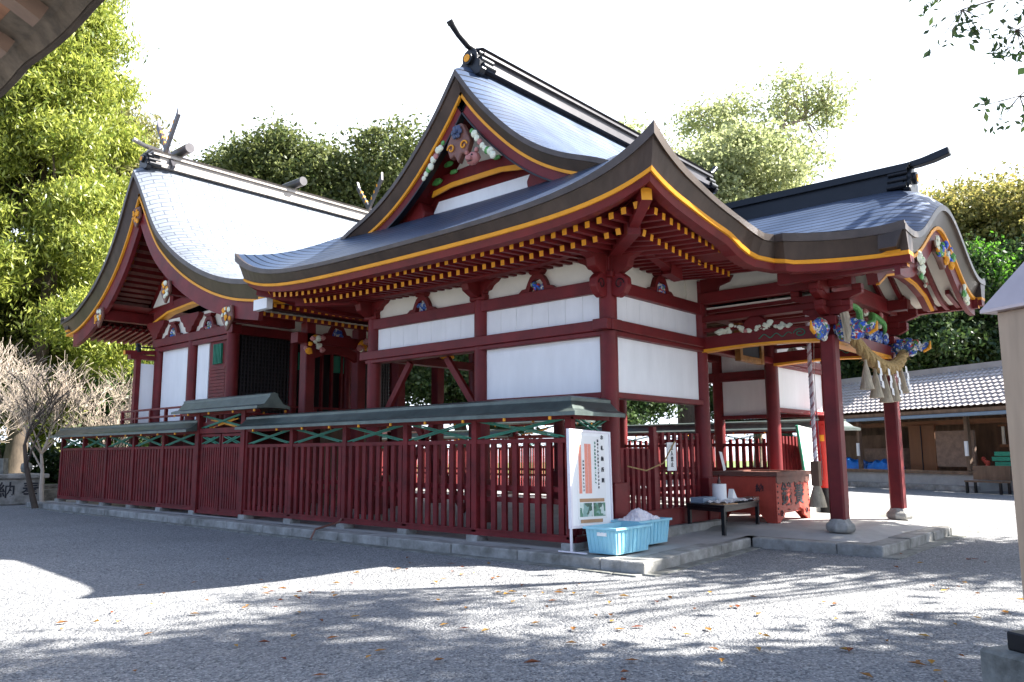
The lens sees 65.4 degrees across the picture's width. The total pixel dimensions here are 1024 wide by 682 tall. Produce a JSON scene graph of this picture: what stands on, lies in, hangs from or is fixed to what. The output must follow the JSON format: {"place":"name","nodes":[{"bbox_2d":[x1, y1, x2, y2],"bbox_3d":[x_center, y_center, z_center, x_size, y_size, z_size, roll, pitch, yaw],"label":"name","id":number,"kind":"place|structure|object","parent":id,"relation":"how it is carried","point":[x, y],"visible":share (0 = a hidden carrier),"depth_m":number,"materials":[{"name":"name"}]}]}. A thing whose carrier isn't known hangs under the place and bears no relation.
{"place":"outdoors","nodes":[
{"label":"outdoors","id":0,"kind":"place"},
{"bbox_2d":[7,367,75,508],"bbox_3d":[-15.026,3.074,25.159,2.045,4.342,3.872,4,-9,-26],"label":"plum tree","id":1,"kind":"object","parent":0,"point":[31,491],"visible":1,"depth_m":24.67,"materials":[{"name":"grey plant"}]},
{"bbox_2d":[45,461,767,483],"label":"grass bank","id":2,"kind":"structure","parent":0,"point":[747,463],"depth_m":103.44,"materials":[{"name":"green plant"}]},
{"bbox_2d":[0,431,70,482],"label":"shrub","id":3,"kind":"object","parent":2,"relation":"on","point":[51,460],"visible":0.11,"depth_m":46.05,"materials":[{"name":"green plant"}]},
{"bbox_2d":[0,287,128,457],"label":"broadleaf tree","id":4,"kind":"object","parent":2,"relation":"on","point":[19,342],"visible":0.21,"depth_m":35.64,"materials":[{"name":"beige plant"}]},
{"bbox_2d":[0,0,161,472],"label":"conifer tree","id":5,"kind":"object","parent":2,"relation":"on","point":[65,208],"visible":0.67,"depth_m":33.38,"materials":[{"name":"green plant"}]},
{"bbox_2d":[38,349,153,451],"bbox_3d":[-18.534,4.099,41.035,9.428,8.616,10.289,1,-8,-8],"label":"broadleaf tree","id":6,"kind":"object","parent":2,"relation":"on","point":[107,410],"visible":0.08,"depth_m":37.96,"materials":[{"name":"beige plant"}]},
{"bbox_2d":[14,96,201,395],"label":"conifer tree","id":7,"kind":"object","parent":2,"relation":"on","point":[155,136],"visible":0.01,"depth_m":43.97,"materials":[{"name":"green plant"}]},
{"bbox_2d":[170,106,390,208],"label":"broadleaf tree","id":8,"kind":"object","parent":2,"relation":"on","point":[278,154],"visible":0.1,"depth_m":46.11,"materials":[{"name":"green plant"}]},
{"bbox_2d":[300,104,430,446],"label":"broadleaf tree","id":9,"kind":"object","parent":2,"relation":"on","point":[389,164],"visible":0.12,"depth_m":46.67,"materials":[{"name":"green plant"}]},
{"bbox_2d":[658,59,871,466],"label":"sparse tree","id":10,"kind":"object","parent":2,"relation":"on","point":[823,108],"visible":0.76,"depth_m":54.72,"materials":[{"name":"green plant"}]},
{"bbox_2d":[692,361,853,438],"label":"broadleaf tree","id":11,"kind":"object","parent":2,"relation":"on","point":[711,402],"visible":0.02,"depth_m":47.49,"materials":[{"name":"green plant"}]},
{"bbox_2d":[840,310,999,378],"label":"broadleaf tree","id":12,"kind":"object","parent":2,"relation":"on","point":[936,329],"visible":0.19,"depth_m":40.90,"materials":[{"name":"green plant"}]},
{"bbox_2d":[919,160,1023,255],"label":"broadleaf tree","id":13,"kind":"object","parent":2,"relation":"on","point":[995,207],"visible":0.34,"depth_m":47.23,"materials":[{"name":"green plant"}]},
{"bbox_2d":[923,228,1023,368],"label":"broadleaf tree","id":14,"kind":"object","parent":2,"relation":"on","point":[992,345],"visible":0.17,"depth_m":42.47,"materials":[{"name":"green plant"}]},
{"bbox_2d":[966,231,1022,323],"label":"broadleaf tree","id":15,"kind":"object","parent":2,"relation":"on","point":[1005,267],"visible":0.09,"depth_m":42.61,"materials":[{"name":"green plant"}]},
{"bbox_2d":[0,455,1023,681],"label":"ground","id":16,"kind":"structure","parent":0,"point":[79,573],"depth_m":8.19,"materials":[{"name":"grey gravel"}]},
{"bbox_2d":[0,340,37,442],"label":"bare tree","id":17,"kind":"object","parent":16,"relation":"on","point":[19,369],"visible":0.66,"depth_m":29.22,"materials":[{"name":"beige plant"}]},
{"bbox_2d":[0,458,49,505],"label":"stone pedestal","id":18,"kind":"object","parent":16,"relation":"on","point":[13,489],"visible":0.78,"depth_m":26.43,"materials":[{"name":"stone"}]},
{"bbox_2d":[0,0,104,97],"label":"eave corner","id":19,"kind":"object","parent":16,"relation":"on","point":[32,32],"visible":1,"depth_m":3.40,"materials":[{"name":"brown wood"}]},
{"bbox_2d":[44,484,69,501],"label":"stone kerb wall","id":20,"kind":"structure","parent":16,"relation":"on","point":[50,492],"depth_m":28.05,"materials":[{"name":"grey stone"}]},
{"bbox_2d":[0,337,127,501],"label":"bare tree","id":21,"kind":"object","parent":16,"relation":"on","point":[65,388],"visible":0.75,"depth_m":26.76,"materials":[{"name":"beige plant"}]},
{"bbox_2d":[60,364,148,447],"bbox_3d":[-14.331,3.399,29.882,4.681,5.005,4.606,-7,-11,41],"label":"bare tree","id":22,"kind":"object","parent":16,"relation":"on","point":[128,407],"visible":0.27,"depth_m":29.41,"materials":[{"name":"beige plant"}]},
{"bbox_2d":[405,354,547,475],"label":"broadleaf tree","id":23,"kind":"object","parent":16,"relation":"on","point":[418,386],"visible":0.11,"depth_m":42.26,"materials":[{"name":"green plant"}]},
{"bbox_2d":[21,490,981,576],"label":"stone platform","id":24,"kind":"structure","parent":16,"relation":"on","point":[877,533],"depth_m":13.81,"materials":[{"name":"stone"}]},
{"bbox_2d":[49,419,206,514],"bbox_3d":[-11.115,3.539,22.654,9.030,2.345,0.760,-7,-11,41],"label":"slatted fence","id":25,"kind":"object","parent":24,"relation":"on","point":[158,478],"visible":0.94,"depth_m":22.13,"materials":[{"name":"wood"}]},
{"bbox_2d":[171,392,289,516],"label":"roofed gate","id":26,"kind":"structure","parent":24,"relation":"on","point":[218,477],"depth_m":18.95,"materials":[{"name":"green paint"}]},
{"bbox_2d":[60,105,453,511],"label":"sanctuary","id":27,"kind":"structure","parent":24,"relation":"on","point":[173,288],"depth_m":23.27,"materials":[{"name":"red wood"}]},
{"bbox_2d":[213,343,222,364],"bbox_3d":[-8.032,0.354,21.751,0.450,0.550,0.060,-7,-11,41],"label":"slatted window","id":28,"kind":"structure","parent":27,"relation":"in","point":[217,348],"depth_m":21.70,"materials":[{"name":"green paint"}]},
{"bbox_2d":[310,518,341,539],"bbox_3d":[-3.543,3.580,15.190,0.694,0.364,0.048,7,-11,-43],"label":"drain pipe","id":29,"kind":"object","parent":24,"relation":"attached to","point":[324,526],"visible":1,"depth_m":15.15,"materials":[{"name":"brown paint"}]},
{"bbox_2d":[235,395,624,551],"bbox_3d":[-2.296,2.469,15.375,9.790,2.345,1.354,-7,-11,41],"label":"slatted fence","id":30,"kind":"object","parent":24,"relation":"on","point":[570,410],"visible":0.91,"depth_m":14.35,"materials":[{"name":"wood"}]},
{"bbox_2d":[381,429,512,493],"bbox_3d":[-3.258,4.747,31.509,9.030,2.345,0.760,-7,-11,41],"label":"slatted fence","id":31,"kind":"object","parent":24,"relation":"on","point":[466,433],"visible":0.06,"depth_m":30.12,"materials":[{"name":"wood"}]},
{"bbox_2d":[495,420,594,493],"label":"roofed gate","id":32,"kind":"structure","parent":24,"relation":"on","point":[516,435],"depth_m":28.02,"materials":[{"name":"green paint"}]},
{"bbox_2d":[558,428,612,553],"bbox_3d":[1.227,2.251,12.066,0.534,1.824,1.156,-7,-11,41],"label":"notice board","id":33,"kind":"object","parent":24,"relation":"on","point":[589,480],"visible":1,"depth_m":12.05,"materials":[{"name":"white plastic"}]},
{"bbox_2d":[583,522,652,554],"bbox_3d":[1.561,2.881,11.659,0.580,0.372,0.980,-7,-11,41],"label":"plastic crate","id":34,"kind":"object","parent":24,"relation":"on","point":[616,538],"visible":1,"depth_m":11.41,"materials":[{"name":"plastic"}]},
{"bbox_2d":[611,517,671,544],"bbox_3d":[2.026,2.993,12.575,0.580,0.372,0.980,-7,-11,41],"label":"plastic crate","id":35,"kind":"object","parent":24,"relation":"on","point":[659,528],"visible":0.48,"depth_m":12.49,"materials":[{"name":"plastic"}]},
{"bbox_2d":[618,508,659,520],"bbox_3d":[2.004,2.742,12.602,0.420,0.203,0.720,-7,-11,41],"label":"plastic bag","id":36,"kind":"object","parent":35,"relation":"on","point":[637,514],"visible":0.95,"depth_m":12.49,"materials":[{"name":"white plastic"}]},
{"bbox_2d":[564,419,860,507],"bbox_3d":[5.166,3.616,23.787,9.790,2.345,1.360,-7,-11,41],"label":"slatted fence","id":37,"kind":"object","parent":24,"relation":"on","point":[755,428],"visible":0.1,"depth_m":23.14,"materials":[{"name":"wood"}]},
{"bbox_2d":[686,500,759,535],"bbox_3d":[3.916,3.216,14.724,0.865,0.500,2.358,-6,-10,34],"label":"table","id":38,"kind":"object","parent":24,"relation":"on","point":[723,509],"visible":0.78,"depth_m":14.17,"materials":[{"name":"black wood"}]},
{"bbox_2d":[690,496,716,502],"bbox_3d":[3.481,2.880,14.472,0.270,0.100,0.520,-7,-11,41],"label":"paper box","id":39,"kind":"object","parent":38,"relation":"on","point":[702,499],"visible":0.88,"depth_m":14.30,"materials":[{"name":"cardboard"}]},
{"bbox_2d":[712,484,726,499],"bbox_3d":[3.853,2.815,14.809,0.260,0.320,0.260,-7,-11,41],"label":"white canister","id":40,"kind":"object","parent":38,"relation":"on","point":[719,491],"visible":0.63,"depth_m":14.70,"materials":[{"name":"plastic"}]},
{"bbox_2d":[710,503,737,504],"bbox_3d":[3.729,2.852,13.973,0.457,0.015,0.284,6,-10,-38],"label":"cardboard sheet","id":41,"kind":"object","parent":38,"relation":"on","point":[723,503],"visible":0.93,"depth_m":13.91,"materials":[{"name":"brown cardboard"}]},
{"bbox_2d":[708,497,754,503],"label":"paper sheets","id":42,"kind":"object","parent":38,"relation":"on","point":[731,500],"visible":0.99,"depth_m":14.35,"materials":[{"name":"white paper"}]},
{"bbox_2d":[728,489,736,498],"bbox_3d":[4.142,2.888,14.979,0.100,0.220,0.250,-7,-11,41],"label":"paper stand","id":43,"kind":"object","parent":38,"relation":"on","point":[731,493],"visible":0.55,"depth_m":14.93,"materials":[{"name":"white paper"}]},
{"bbox_2d":[743,496,758,500],"bbox_3d":[4.514,2.970,15.041,0.200,0.070,0.250,-7,-11,41],"label":"red tray","id":44,"kind":"object","parent":38,"relation":"on","point":[752,497],"visible":0.79,"depth_m":14.97,"materials":[{"name":"brown paint"}]},
{"bbox_2d":[712,470,810,523],"bbox_3d":[5.119,3.144,16.294,1.400,0.970,1.750,-7,-11,41],"label":"offertory box","id":45,"kind":"object","parent":24,"relation":"on","point":[780,493],"visible":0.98,"depth_m":15.67,"materials":[{"name":"red wood"}]},
{"bbox_2d":[795,425,817,495],"bbox_3d":[6.778,2.953,18.494,0.276,1.967,1.224,-7,-11,41],"label":"leaning board","id":46,"kind":"object","parent":24,"relation":"on","point":[804,436],"visible":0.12,"depth_m":18.34,"materials":[{"name":"paper"}]},
{"bbox_2d":[810,421,829,512],"bbox_3d":[7.541,3.017,19.135,0.450,2.170,0.550,-7,-11,41],"label":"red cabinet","id":47,"kind":"object","parent":24,"relation":"on","point":[822,455],"visible":0.41,"depth_m":18.97,"materials":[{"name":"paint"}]},
{"bbox_2d":[57,553,1022,681],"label":"fallen leaves","id":48,"kind":"object","parent":16,"relation":"on","point":[931,661],"visible":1,"depth_m":7.35,"materials":[{"name":"brown plant"}]},
{"bbox_2d":[235,18,985,536],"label":"worship hall","id":49,"kind":"structure","parent":16,"relation":"on","point":[515,232],"depth_m":14.81,"materials":[{"name":"red wood"}]},
{"bbox_2d":[627,441,674,470],"bbox_3d":[2.425,1.966,13.675,0.064,0.518,1.559,-7,-11,41],"label":"thin rope","id":50,"kind":"object","parent":49,"relation":"hanging from","point":[656,465],"visible":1,"depth_m":13.69,"materials":[{"name":"fabric"}]},
{"bbox_2d":[666,442,676,470],"bbox_3d":[2.856,2.064,14.251,0.020,0.500,0.300,-7,-11,41],"label":"paper notice","id":51,"kind":"object","parent":49,"relation":"attached to","point":[671,461],"visible":1,"depth_m":14.23,"materials":[{"name":"white paper"}]},
{"bbox_2d":[719,451,725,470],"bbox_3d":[4.109,2.344,15.560,0.005,0.380,0.260,-7,-11,41],"label":"paper slip","id":52,"kind":"object","parent":49,"relation":"attached to","point":[722,461],"visible":1,"depth_m":15.56,"materials":[{"name":"white paper"}]},
{"bbox_2d":[805,315,826,507],"bbox_3d":[5.931,1.287,15.628,0.336,3.853,0.462,-16,-17,62],"label":"bell rope","id":53,"kind":"object","parent":49,"relation":"hanging from","point":[817,498],"visible":0.86,"depth_m":15.45,"materials":[{"name":"white fabric"}]},
{"bbox_2d":[840,311,911,402],"bbox_3d":[7.063,0.422,15.180,0.446,1.498,4.087,-7,-11,41],"label":"straw rope","id":54,"kind":"object","parent":49,"relation":"hanging from","point":[885,393],"visible":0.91,"depth_m":14.64,"materials":[{"name":"beige fabric"}]},
{"bbox_2d":[575,400,687,442],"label":"broadleaf tree","id":55,"kind":"object","parent":16,"relation":"on","point":[640,412],"visible":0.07,"depth_m":41.12,"materials":[{"name":"green plant"}]},
{"bbox_2d":[619,103,835,479],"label":"broadleaf tree","id":56,"kind":"object","parent":16,"relation":"on","point":[750,166],"visible":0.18,"depth_m":41.52,"materials":[{"name":"green plant"}]},
{"bbox_2d":[742,360,1012,491],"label":"storage shed","id":57,"kind":"structure","parent":16,"relation":"on","point":[946,413],"depth_m":35.44,"materials":[{"name":"brown wood"}]},
{"bbox_2d":[856,443,859,455],"bbox_3d":[16.343,5.120,37.638,0.060,0.600,0.140,3,-9,-21],"label":"white notice","id":58,"kind":"object","parent":57,"relation":"attached to","point":[858,448],"visible":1,"depth_m":37.60,"materials":[{"name":"paper"}]},
{"bbox_2d":[846,457,872,468],"bbox_3d":[16.546,6.034,39.064,1.101,0.707,2.551,3,-9,-21],"label":"blue tarpaulin","id":59,"kind":"object","parent":57,"relation":"on","point":[852,463],"visible":0.35,"depth_m":38.27,"materials":[{"name":"blue plastic"}]},
{"bbox_2d":[867,459,905,469],"bbox_3d":[17.404,5.801,37.131,1.101,0.655,1.401,3,-9,-21],"label":"blue tarpaulin","id":60,"kind":"object","parent":57,"relation":"on","point":[879,464],"visible":0.45,"depth_m":36.98,"materials":[{"name":"blue plastic"}]},
{"bbox_2d":[864,448,910,469],"bbox_3d":[18.037,5.664,38.156,0.600,1.050,2.400,3,-9,-21],"label":"cardboard carton","id":61,"kind":"object","parent":57,"relation":"on","point":[873,454],"visible":0.36,"depth_m":38.26,"materials":[{"name":"brown cardboard"}]},
{"bbox_2d":[908,425,938,470],"bbox_3d":[18.543,4.847,35.958,0.100,2.050,1.400,3,-9,-21],"label":"brown door","id":62,"kind":"structure","parent":57,"relation":"in","point":[927,431],"depth_m":35.88,"materials":[{"name":"brown wood"}]},
{"bbox_2d":[964,441,968,455],"bbox_3d":[18.419,4.359,32.308,0.060,0.600,0.140,3,-9,-21],"label":"white notice","id":63,"kind":"object","parent":57,"relation":"attached to","point":[966,447],"visible":1,"depth_m":32.28,"materials":[{"name":"paper"}]},
{"bbox_2d":[981,457,989,465],"bbox_3d":[19.096,4.928,32.122,0.191,0.539,0.361,3,-9,-23],"label":"red bundle","id":64,"kind":"object","parent":57,"relation":"on","point":[985,461],"visible":0.84,"depth_m":32.06,"materials":[{"name":"red fabric"}]},
{"bbox_2d":[998,424,1008,446],"bbox_3d":[21.001,3.644,31.019,0.150,0.930,4.350,3,-9,-21],"label":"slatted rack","id":65,"kind":"object","parent":57,"relation":"on","point":[1004,444],"visible":0.43,"depth_m":32.86,"materials":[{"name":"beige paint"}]},
{"bbox_2d":[909,0,1023,137],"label":"evergreen tree","id":66,"kind":"object","parent":16,"relation":"on","point":[974,31],"visible":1,"depth_m":11.20,"materials":[{"name":"green plant"}]},
{"bbox_2d":[964,466,1011,494],"bbox_3d":[17.997,5.249,30.159,0.580,1.040,1.550,3,-9,-21],"label":"wooden bench","id":67,"kind":"object","parent":16,"relation":"on","point":[981,474],"visible":0.99,"depth_m":30.16,"materials":[{"name":"brown wood"}]},
{"bbox_2d":[980,262,1023,681],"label":"metal clad pillar","id":68,"kind":"structure","parent":16,"relation":"on","point":[1005,305],"depth_m":5.34,"materials":[{"name":"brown metal"}]},
{"bbox_2d":[0,0,1023,455],"label":"sky","id":69,"kind":"structure","parent":0,"point":[328,63],"materials":[{"name":"white"}]},
{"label":"green board","id":70,"kind":"object","parent":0,"visible":0},
{"bbox_2d":[995,462,1010,465],"bbox_3d":[20.152,4.678,30.232,0.800,0.170,3.380,3,-9,-21],"label":"green board","id":71,"kind":"object","parent":70,"relation":"on","point":[1002,463],"visible":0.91,"depth_m":31.33,"materials":[{"name":"plastic"}]},
{"bbox_2d":[992,457,1010,460],"bbox_3d":[20.130,4.488,30.315,0.800,0.170,3.500,3,-9,-21],"label":"green board","id":72,"kind":"object","parent":71,"relation":"on","point":[1001,458],"visible":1,"depth_m":31.40,"materials":[{"name":"plastic"}]},
{"bbox_2d":[994,452,1009,455],"bbox_3d":[20.150,4.282,30.287,0.800,0.170,3.380,3,-9,-21],"label":"green board","id":73,"kind":"object","parent":72,"relation":"on","point":[1001,453],"visible":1,"depth_m":31.39,"materials":[{"name":"plastic"}]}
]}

